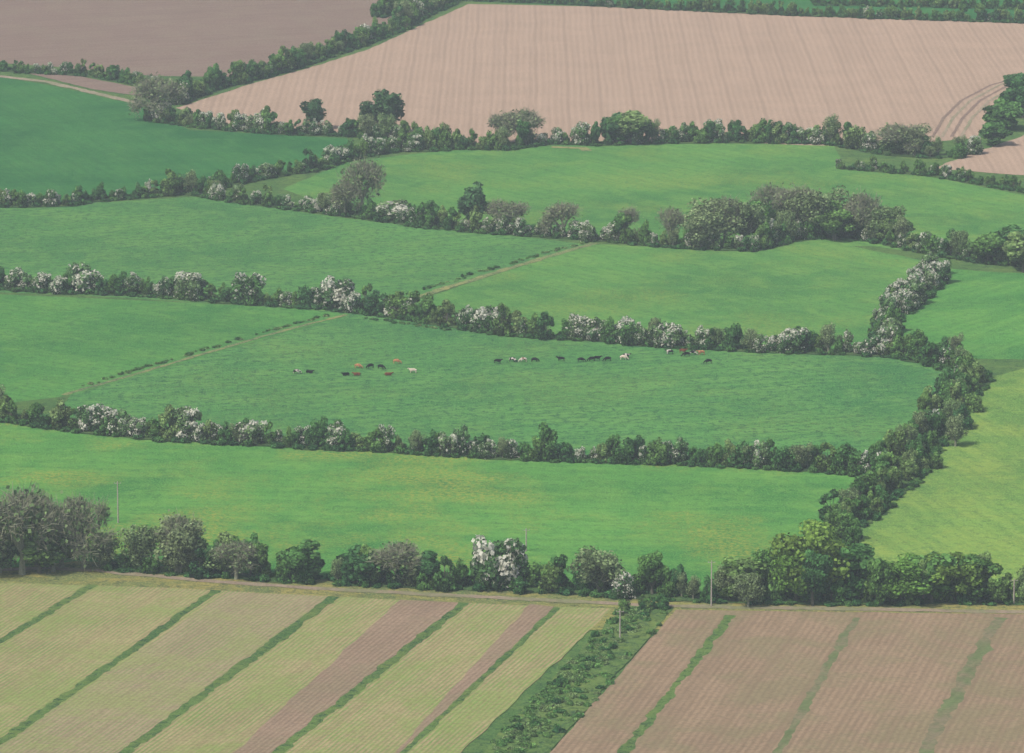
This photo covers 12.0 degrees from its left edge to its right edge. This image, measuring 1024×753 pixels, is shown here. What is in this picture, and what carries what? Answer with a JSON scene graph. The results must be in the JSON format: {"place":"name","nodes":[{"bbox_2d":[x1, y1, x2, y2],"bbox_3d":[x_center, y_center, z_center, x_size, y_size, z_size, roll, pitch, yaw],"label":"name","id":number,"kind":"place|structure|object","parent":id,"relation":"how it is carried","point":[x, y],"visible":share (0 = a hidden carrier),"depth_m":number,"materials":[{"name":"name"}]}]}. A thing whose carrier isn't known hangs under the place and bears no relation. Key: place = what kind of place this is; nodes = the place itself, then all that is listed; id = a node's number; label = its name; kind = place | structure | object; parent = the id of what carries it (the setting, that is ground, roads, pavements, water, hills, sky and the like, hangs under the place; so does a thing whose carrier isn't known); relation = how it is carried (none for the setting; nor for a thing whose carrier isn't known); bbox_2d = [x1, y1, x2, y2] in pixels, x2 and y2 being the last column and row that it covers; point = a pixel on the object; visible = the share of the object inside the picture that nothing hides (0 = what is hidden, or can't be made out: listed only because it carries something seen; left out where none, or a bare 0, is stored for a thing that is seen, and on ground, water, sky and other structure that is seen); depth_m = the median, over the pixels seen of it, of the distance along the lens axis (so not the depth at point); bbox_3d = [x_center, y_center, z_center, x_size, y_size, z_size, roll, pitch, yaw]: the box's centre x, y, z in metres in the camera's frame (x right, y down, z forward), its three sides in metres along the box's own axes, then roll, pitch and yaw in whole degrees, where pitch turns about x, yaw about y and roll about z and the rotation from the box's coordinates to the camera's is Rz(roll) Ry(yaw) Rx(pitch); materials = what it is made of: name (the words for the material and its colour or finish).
{"place":"outdoors","nodes":[
{"label":"outdoors","id":0,"kind":"place"},
{"bbox_2d":[29,73,139,94],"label":"waste ground","id":1,"kind":"structure","parent":0,"point":[95,84],"depth_m":2011.76,"materials":[{"name":"soil"}]},
{"bbox_2d":[0,77,347,201],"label":"grass field","id":2,"kind":"structure","parent":0,"point":[61,141],"depth_m":1857.12,"materials":[{"name":"plant"}]},
{"bbox_2d":[126,72,188,118],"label":"ash tree","id":3,"kind":"object","parent":2,"relation":"on","point":[156,88],"visible":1,"depth_m":1912.49,"materials":[{"name":"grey plant"}]},
{"bbox_2d":[0,294,352,401],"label":"grass field","id":4,"kind":"structure","parent":0,"point":[51,347],"depth_m":1503.65,"materials":[{"name":"plant"}]},
{"bbox_2d":[81,312,344,385],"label":"hedge","id":5,"kind":"object","parent":4,"relation":"on","point":[200,349],"visible":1,"depth_m":1478.74,"materials":[{"name":"green plant"}]},
{"bbox_2d":[0,0,391,76],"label":"ploughed field","id":6,"kind":"structure","parent":0,"point":[174,37],"depth_m":2170.17,"materials":[{"name":"soil"}]},
{"bbox_2d":[0,197,584,312],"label":"grass field","id":7,"kind":"structure","parent":0,"point":[218,243],"depth_m":1649.89,"materials":[{"name":"plant"}]},
{"bbox_2d":[66,262,99,293],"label":"hawthorn tree","id":8,"kind":"object","parent":7,"relation":"on","point":[77,270],"visible":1,"depth_m":1567.77,"materials":[{"name":"white plant"}]},
{"bbox_2d":[172,271,208,297],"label":"hawthorn tree","id":9,"kind":"object","parent":7,"relation":"on","point":[188,277],"visible":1,"depth_m":1557.81,"materials":[{"name":"white plant"}]},
{"bbox_2d":[230,271,266,303],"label":"hawthorn tree","id":10,"kind":"object","parent":7,"relation":"on","point":[239,277],"visible":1,"depth_m":1551.11,"materials":[{"name":"white plant"}]},
{"bbox_2d":[319,275,354,309],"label":"hawthorn tree","id":11,"kind":"object","parent":7,"relation":"on","point":[332,299],"visible":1,"depth_m":1539.83,"materials":[{"name":"white plant"}]},
{"bbox_2d":[0,583,611,752],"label":"crop field","id":12,"kind":"structure","parent":0,"point":[64,648],"depth_m":1127.53,"materials":[{"name":"plant"}]},
{"bbox_2d":[0,584,97,642],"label":"grass strip","id":13,"kind":"object","parent":12,"relation":"on","point":[51,609],"depth_m":1174.43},
{"bbox_2d":[0,590,221,744],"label":"grass strip","id":14,"kind":"object","parent":12,"relation":"on","point":[56,702],"depth_m":1123.17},
{"bbox_2d":[0,592,327,752],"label":"crop strip","id":15,"kind":"object","parent":12,"relation":"on","point":[134,697],"visible":1,"depth_m":1118.22,"materials":[{"name":"plant"}]},
{"bbox_2d":[118,596,338,752],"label":"grass strip","id":16,"kind":"object","parent":12,"relation":"on","point":[282,635],"depth_m":1120.62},
{"bbox_2d":[233,600,457,752],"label":"soil strip","id":17,"kind":"object","parent":12,"relation":"on","point":[395,629],"visible":1,"depth_m":1125.78,"materials":[{"name":"soil"}]},
{"bbox_2d":[272,602,468,752],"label":"grass strip","id":18,"kind":"object","parent":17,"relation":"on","point":[318,718],"depth_m":1116.41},
{"bbox_2d":[395,604,553,752],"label":"soil strip","id":19,"kind":"object","parent":12,"relation":"on","point":[518,629],"visible":1,"depth_m":1136.04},
{"bbox_2d":[400,607,559,752],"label":"grass strip","id":20,"kind":"object","parent":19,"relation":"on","point":[480,680],"depth_m":1114.72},
{"bbox_2d":[0,422,855,591],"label":"grass field","id":21,"kind":"structure","parent":0,"point":[695,519],"depth_m":1291.66,"materials":[{"name":"plant"}]},
{"bbox_2d":[83,533,122,566],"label":"budding tree","id":22,"kind":"object","parent":21,"relation":"on","point":[108,556],"visible":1,"depth_m":1214.32,"materials":[{"name":"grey plant"}]},
{"bbox_2d":[116,524,162,565],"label":"budding tree","id":23,"kind":"object","parent":21,"relation":"on","point":[146,537],"visible":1,"depth_m":1211.91,"materials":[{"name":"green plant"}]},
{"bbox_2d":[150,508,207,572],"bbox_3d":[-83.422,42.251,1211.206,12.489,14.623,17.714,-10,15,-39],"label":"budding tree","id":24,"kind":"object","parent":21,"relation":"on","point":[182,536],"visible":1,"depth_m":1208.51,"materials":[{"name":"green plant"}]},
{"bbox_2d":[565,545,625,591],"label":"budding tree","id":25,"kind":"object","parent":21,"relation":"on","point":[596,564],"visible":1,"depth_m":1190.85,"materials":[{"name":"green plant"}]},
{"bbox_2d":[64,314,944,462],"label":"grass field","id":26,"kind":"structure","parent":0,"point":[458,379],"depth_m":1424.74,"materials":[{"name":"plant"}]},
{"bbox_2d":[234,419,267,445],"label":"hawthorn tree","id":27,"kind":"object","parent":26,"relation":"on","point":[248,431],"visible":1,"depth_m":1352.27,"materials":[{"name":"white plant"}]},
{"bbox_2d":[464,305,494,331],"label":"hawthorn tree","id":28,"kind":"object","parent":26,"relation":"on","point":[482,310],"visible":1,"depth_m":1506.34,"materials":[{"name":"white plant"}]},
{"bbox_2d":[0,1,1023,752],"bbox_3d":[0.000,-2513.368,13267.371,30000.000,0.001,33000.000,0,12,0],"label":"ground","id":29,"kind":"structure","parent":0,"point":[848,157],"depth_m":1756.81,"materials":[{"name":"green plant"}]},
{"bbox_2d":[0,59,157,85],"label":"hedgerow","id":30,"kind":"object","parent":29,"relation":"on","point":[125,76],"visible":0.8,"depth_m":2033.53,"materials":[{"name":"green plant"}]},
{"bbox_2d":[62,314,345,394],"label":"farm lane","id":31,"kind":"structure","parent":29,"relation":"on","point":[147,370],"depth_m":1470.72,"materials":[{"name":"beige soil"}]},
{"bbox_2d":[0,126,452,207],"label":"hedgerow","id":32,"kind":"object","parent":29,"relation":"on","point":[173,184],"visible":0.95,"depth_m":1780.03,"materials":[{"name":"green plant"}]},
{"bbox_2d":[164,0,462,104],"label":"hedgerow","id":33,"kind":"object","parent":29,"relation":"on","point":[406,15],"visible":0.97,"depth_m":2068.32,"materials":[{"name":"green plant"}]},
{"bbox_2d":[326,179,366,211],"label":"ash tree","id":34,"kind":"object","parent":29,"relation":"on","point":[342,193],"visible":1,"depth_m":1702.28,"materials":[{"name":"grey plant"}]},
{"bbox_2d":[0,384,904,476],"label":"hedgerow","id":35,"kind":"object","parent":29,"relation":"on","point":[184,427],"visible":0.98,"depth_m":1338.52,"materials":[{"name":"green plant"}]},
{"bbox_2d":[181,169,759,251],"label":"hedgerow","id":36,"kind":"object","parent":29,"relation":"on","point":[617,229],"visible":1,"depth_m":1678.01,"materials":[{"name":"green plant"}]},
{"bbox_2d":[0,266,964,357],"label":"hedgerow","id":37,"kind":"object","parent":29,"relation":"on","point":[625,330],"visible":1,"depth_m":1505.88,"materials":[{"name":"green plant"}]},
{"bbox_2d":[409,243,598,298],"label":"farm lane","id":38,"kind":"structure","parent":29,"relation":"on","point":[503,270],"depth_m":1608.57,"materials":[{"name":"beige soil"}]},
{"bbox_2d":[143,99,864,150],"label":"hedgerow","id":39,"kind":"object","parent":29,"relation":"on","point":[710,131],"visible":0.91,"depth_m":1862.47,"materials":[{"name":"green plant"}]},
{"bbox_2d":[0,561,1023,629],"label":"verge","id":40,"kind":"structure","parent":29,"relation":"on","point":[56,577],"depth_m":1193.32,"materials":[{"name":"green plant"}]},
{"bbox_2d":[0,480,65,574],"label":"ash tree","id":41,"kind":"object","parent":40,"relation":"on","point":[17,515],"visible":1,"depth_m":1205.53,"materials":[{"name":"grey plant"}]},
{"bbox_2d":[15,535,65,573],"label":"broadleaf tree","id":42,"kind":"object","parent":40,"relation":"on","point":[45,557],"visible":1,"depth_m":1208.48,"materials":[{"name":"green plant"}]},
{"bbox_2d":[26,493,87,571],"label":"ash tree","id":43,"kind":"object","parent":40,"relation":"on","point":[62,522],"visible":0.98,"depth_m":1208.71,"materials":[{"name":"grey plant"}]},
{"bbox_2d":[56,490,120,570],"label":"ash tree","id":44,"kind":"object","parent":40,"relation":"on","point":[81,512],"visible":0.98,"depth_m":1210.76,"materials":[{"name":"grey plant"}]},
{"bbox_2d":[100,531,322,584],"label":"hedgerow","id":45,"kind":"object","parent":40,"relation":"on","point":[197,569],"visible":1,"depth_m":1207.05,"materials":[{"name":"green plant"}]},
{"bbox_2d":[209,538,260,579],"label":"ash tree","id":46,"kind":"object","parent":40,"relation":"on","point":[238,551],"visible":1,"depth_m":1203.27,"materials":[{"name":"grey plant"}]},
{"bbox_2d":[275,539,325,580],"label":"broadleaf tree","id":47,"kind":"object","parent":40,"relation":"on","point":[301,555],"visible":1,"depth_m":1201.44,"materials":[{"name":"green plant"}]},
{"bbox_2d":[336,544,379,582],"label":"broadleaf tree","id":48,"kind":"object","parent":40,"relation":"on","point":[351,569],"visible":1,"depth_m":1198.70,"materials":[{"name":"green plant"}]},
{"bbox_2d":[365,539,423,582],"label":"ash tree","id":49,"kind":"object","parent":40,"relation":"on","point":[394,555],"visible":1,"depth_m":1196.76,"materials":[{"name":"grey plant"}]},
{"bbox_2d":[408,550,440,577],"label":"broadleaf tree","id":50,"kind":"object","parent":40,"relation":"on","point":[430,564],"visible":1,"depth_m":1196.86,"materials":[{"name":"green plant"}]},
{"bbox_2d":[469,534,526,592],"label":"hawthorn tree","id":51,"kind":"object","parent":40,"relation":"on","point":[493,569],"visible":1,"depth_m":1193.88,"materials":[{"name":"white plant"}]},
{"bbox_2d":[325,543,767,606],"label":"hedgerow","id":52,"kind":"object","parent":40,"relation":"on","point":[653,572],"visible":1,"depth_m":1191.13,"materials":[{"name":"green plant"}]},
{"bbox_2d":[715,556,768,599],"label":"broadleaf tree","id":53,"kind":"object","parent":40,"relation":"on","point":[737,565],"visible":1,"depth_m":1183.20,"materials":[{"name":"green plant"}]},
{"bbox_2d":[765,544,811,600],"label":"oak tree","id":54,"kind":"object","parent":40,"relation":"on","point":[782,565],"visible":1,"depth_m":1178.85,"materials":[{"name":"green plant"}]},
{"bbox_2d":[768,518,853,589],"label":"oak tree","id":55,"kind":"object","parent":40,"relation":"on","point":[826,543],"visible":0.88,"depth_m":1180.91,"materials":[{"name":"green plant"}]},
{"bbox_2d":[836,542,874,597],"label":"broadleaf tree","id":56,"kind":"object","parent":40,"relation":"on","point":[862,553],"visible":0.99,"depth_m":1182.84,"materials":[{"name":"green plant"}]},
{"bbox_2d":[745,543,1023,606],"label":"hedgerow","id":57,"kind":"object","parent":40,"relation":"on","point":[815,565],"visible":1,"depth_m":1181.29,"materials":[{"name":"green plant"}]},
{"bbox_2d":[866,552,938,598],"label":"oak tree","id":58,"kind":"object","parent":40,"relation":"on","point":[899,570],"visible":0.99,"depth_m":1178.65,"materials":[{"name":"green plant"}]},
{"bbox_2d":[896,551,960,599],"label":"broadleaf tree","id":59,"kind":"object","parent":40,"relation":"on","point":[949,560],"visible":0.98,"depth_m":1180.04,"materials":[{"name":"green plant"}]},
{"bbox_2d":[925,551,990,600],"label":"oak tree","id":60,"kind":"object","parent":40,"relation":"on","point":[948,574],"visible":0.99,"depth_m":1178.83,"materials":[{"name":"green plant"}]},
{"bbox_2d":[954,553,1003,596],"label":"broadleaf tree","id":61,"kind":"object","parent":40,"relation":"on","point":[992,567],"visible":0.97,"depth_m":1181.22,"materials":[{"name":"green plant"}]},
{"bbox_2d":[483,605,673,752],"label":"scrub strip","id":62,"kind":"object","parent":29,"relation":"on","point":[633,643],"visible":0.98,"depth_m":1115.44,"materials":[{"name":"plant"}]},
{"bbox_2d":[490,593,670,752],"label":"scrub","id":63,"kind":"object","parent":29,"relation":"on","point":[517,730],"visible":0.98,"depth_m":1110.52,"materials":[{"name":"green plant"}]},
{"bbox_2d":[602,110,653,142],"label":"broadleaf tree","id":64,"kind":"object","parent":29,"relation":"on","point":[631,123],"visible":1,"depth_m":1855.05,"materials":[{"name":"green plant"}]},
{"bbox_2d":[463,0,1023,23],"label":"hedgerow","id":65,"kind":"object","parent":29,"relation":"on","point":[893,12],"visible":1,"depth_m":2213.53,"materials":[{"name":"green plant"}]},
{"bbox_2d":[804,329,996,545],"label":"hedgerow","id":66,"kind":"object","parent":29,"relation":"on","point":[942,417],"visible":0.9,"depth_m":1344.18,"materials":[{"name":"green plant"}]},
{"bbox_2d":[871,122,933,154],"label":"ash tree","id":67,"kind":"object","parent":29,"relation":"on","point":[891,133],"visible":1,"depth_m":1832.05,"materials":[{"name":"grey plant"}]},
{"bbox_2d":[867,251,951,349],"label":"hedgerow","id":68,"kind":"object","parent":29,"relation":"on","point":[928,277],"visible":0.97,"depth_m":1543.79,"materials":[{"name":"green plant"}]},
{"bbox_2d":[842,124,983,158],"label":"hedgerow","id":69,"kind":"object","parent":29,"relation":"on","point":[959,150],"visible":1,"depth_m":1835.36,"materials":[{"name":"green plant"}]},
{"bbox_2d":[810,0,1023,9],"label":"hedgerow","id":70,"kind":"object","parent":29,"relation":"on","point":[992,4],"visible":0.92,"depth_m":2242.23,"materials":[{"name":"green plant"}]},
{"bbox_2d":[967,231,1002,260],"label":"broadleaf tree","id":71,"kind":"object","parent":29,"relation":"on","point":[989,245],"visible":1,"depth_m":1614.53,"materials":[{"name":"green plant"}]},
{"bbox_2d":[982,97,1023,128],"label":"broadleaf tree","id":72,"kind":"object","parent":29,"relation":"on","point":[1000,111],"visible":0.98,"depth_m":1889.43,"materials":[{"name":"green plant"}]},
{"bbox_2d":[999,76,1023,118],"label":"broadleaf tree","id":73,"kind":"object","parent":29,"relation":"on","point":[1014,92],"visible":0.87,"depth_m":1916.39,"materials":[{"name":"green plant"}]},
{"bbox_2d":[1002,231,1023,271],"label":"broadleaf tree","id":74,"kind":"object","parent":29,"relation":"on","point":[1013,248],"visible":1,"depth_m":1601.22,"materials":[{"name":"green plant"}]},
{"bbox_2d":[2,566,1023,612],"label":"farm track","id":75,"kind":"structure","parent":0,"point":[561,600],"depth_m":1187.27,"materials":[{"name":"soil"}]},
{"bbox_2d":[177,4,1023,145],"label":"ploughed field","id":76,"kind":"structure","parent":0,"point":[465,69],"depth_m":2045.30,"materials":[{"name":"soil"}]},
{"bbox_2d":[372,88,405,120],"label":"ivy clad tree","id":77,"kind":"object","parent":76,"relation":"on","point":[386,103],"visible":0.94,"depth_m":1879.76,"materials":[{"name":"green plant"}]},
{"bbox_2d":[284,143,1023,260],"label":"grass field","id":78,"kind":"structure","parent":0,"point":[601,186],"depth_m":1775.42,"materials":[{"name":"plant"}]},
{"bbox_2d":[335,151,386,203],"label":"ash tree","id":79,"kind":"object","parent":78,"relation":"on","point":[360,172],"visible":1,"depth_m":1705.38,"materials":[{"name":"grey plant"}]},
{"bbox_2d":[456,181,486,219],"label":"ivy clad tree","id":80,"kind":"object","parent":78,"relation":"on","point":[471,197],"visible":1,"depth_m":1676.16,"materials":[{"name":"green plant"}]},
{"bbox_2d":[481,198,532,225],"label":"ash tree","id":81,"kind":"object","parent":78,"relation":"on","point":[496,209],"visible":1,"depth_m":1674.99,"materials":[{"name":"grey plant"}]},
{"bbox_2d":[536,200,582,234],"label":"ash tree","id":82,"kind":"object","parent":78,"relation":"on","point":[560,210],"visible":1,"depth_m":1666.45,"materials":[{"name":"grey plant"}]},
{"bbox_2d":[655,205,687,234],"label":"ash tree","id":83,"kind":"object","parent":78,"relation":"on","point":[672,218],"visible":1,"depth_m":1650.37,"materials":[{"name":"grey plant"}]},
{"bbox_2d":[683,197,745,238],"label":"budding tree","id":84,"kind":"object","parent":78,"relation":"on","point":[707,205],"visible":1,"depth_m":1645.99,"materials":[{"name":"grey plant"}]},
{"bbox_2d":[726,199,767,236],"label":"budding tree","id":85,"kind":"object","parent":78,"relation":"on","point":[750,213],"visible":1,"depth_m":1649.82,"materials":[{"name":"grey plant"}]},
{"bbox_2d":[771,182,820,221],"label":"ash tree","id":86,"kind":"object","parent":78,"relation":"on","point":[780,198],"visible":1,"depth_m":1664.56,"materials":[{"name":"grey plant"}]},
{"bbox_2d":[791,185,849,225],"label":"budding tree","id":87,"kind":"object","parent":78,"relation":"on","point":[820,202],"visible":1,"depth_m":1659.58,"materials":[{"name":"green plant"}]},
{"bbox_2d":[813,200,855,240],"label":"broadleaf tree","id":88,"kind":"object","parent":78,"relation":"on","point":[834,222],"visible":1,"depth_m":1656.37,"materials":[{"name":"green plant"}]},
{"bbox_2d":[842,186,884,229],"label":"ash tree","id":89,"kind":"object","parent":78,"relation":"on","point":[862,201],"visible":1,"depth_m":1659.48,"materials":[{"name":"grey plant"}]},
{"bbox_2d":[867,205,906,234],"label":"budding tree","id":90,"kind":"object","parent":78,"relation":"on","point":[889,212],"visible":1,"depth_m":1656.56,"materials":[{"name":"green plant"}]},
{"bbox_2d":[754,210,1021,266],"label":"hedgerow","id":91,"kind":"object","parent":78,"relation":"on","point":[783,230],"visible":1,"depth_m":1647.98,"materials":[{"name":"green plant"}]},
{"bbox_2d":[835,155,1023,193],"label":"hedgerow","id":92,"kind":"object","parent":78,"relation":"on","point":[962,174],"visible":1,"depth_m":1787.43,"materials":[{"name":"green plant"}]},
{"bbox_2d":[415,243,919,350],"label":"grass field","id":93,"kind":"structure","parent":0,"point":[777,291],"depth_m":1578.39,"materials":[{"name":"plant"}]},
{"bbox_2d":[679,209,727,249],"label":"budding tree","id":94,"kind":"object","parent":93,"relation":"on","point":[700,228],"visible":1,"depth_m":1641.76,"materials":[{"name":"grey plant"}]},
{"bbox_2d":[473,0,1023,18],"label":"grass field","id":95,"kind":"structure","parent":0,"point":[804,4],"depth_m":2245.13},
{"bbox_2d":[550,610,1023,752],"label":"soil field","id":96,"kind":"structure","parent":0,"point":[887,685],"depth_m":1108.90,"materials":[{"name":"soil"}]},
{"bbox_2d":[617,615,735,752],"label":"grass strip","id":97,"kind":"object","parent":96,"relation":"on","point":[629,746],"depth_m":1111.36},
{"bbox_2d":[772,617,859,752],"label":"grass strip","id":98,"kind":"object","parent":96,"relation":"on","point":[841,643],"depth_m":1109.68,"materials":[{"name":"plant"}]},
{"bbox_2d":[919,617,1007,752],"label":"grass strip","id":99,"kind":"object","parent":96,"relation":"on","point":[964,678],"depth_m":1108.01,"materials":[{"name":"plant"}]},
{"bbox_2d":[816,369,1023,594],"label":"grass field","id":100,"kind":"structure","parent":0,"point":[967,498],"depth_m":1288.29,"materials":[{"name":"plant"}]},
{"bbox_2d":[901,269,1023,358],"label":"grass field","id":101,"kind":"structure","parent":0,"point":[982,312],"depth_m":1534.58,"materials":[{"name":"plant"}]},
{"bbox_2d":[939,135,1023,174],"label":"ploughed field","id":102,"kind":"structure","parent":0,"point":[1006,157],"depth_m":1822.79,"materials":[{"name":"soil"}]},
{"bbox_2d":[978,122,1013,145],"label":"broadleaf tree","id":103,"kind":"object","parent":102,"relation":"on","point":[994,134],"visible":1,"depth_m":1853.14,"materials":[{"name":"green plant"}]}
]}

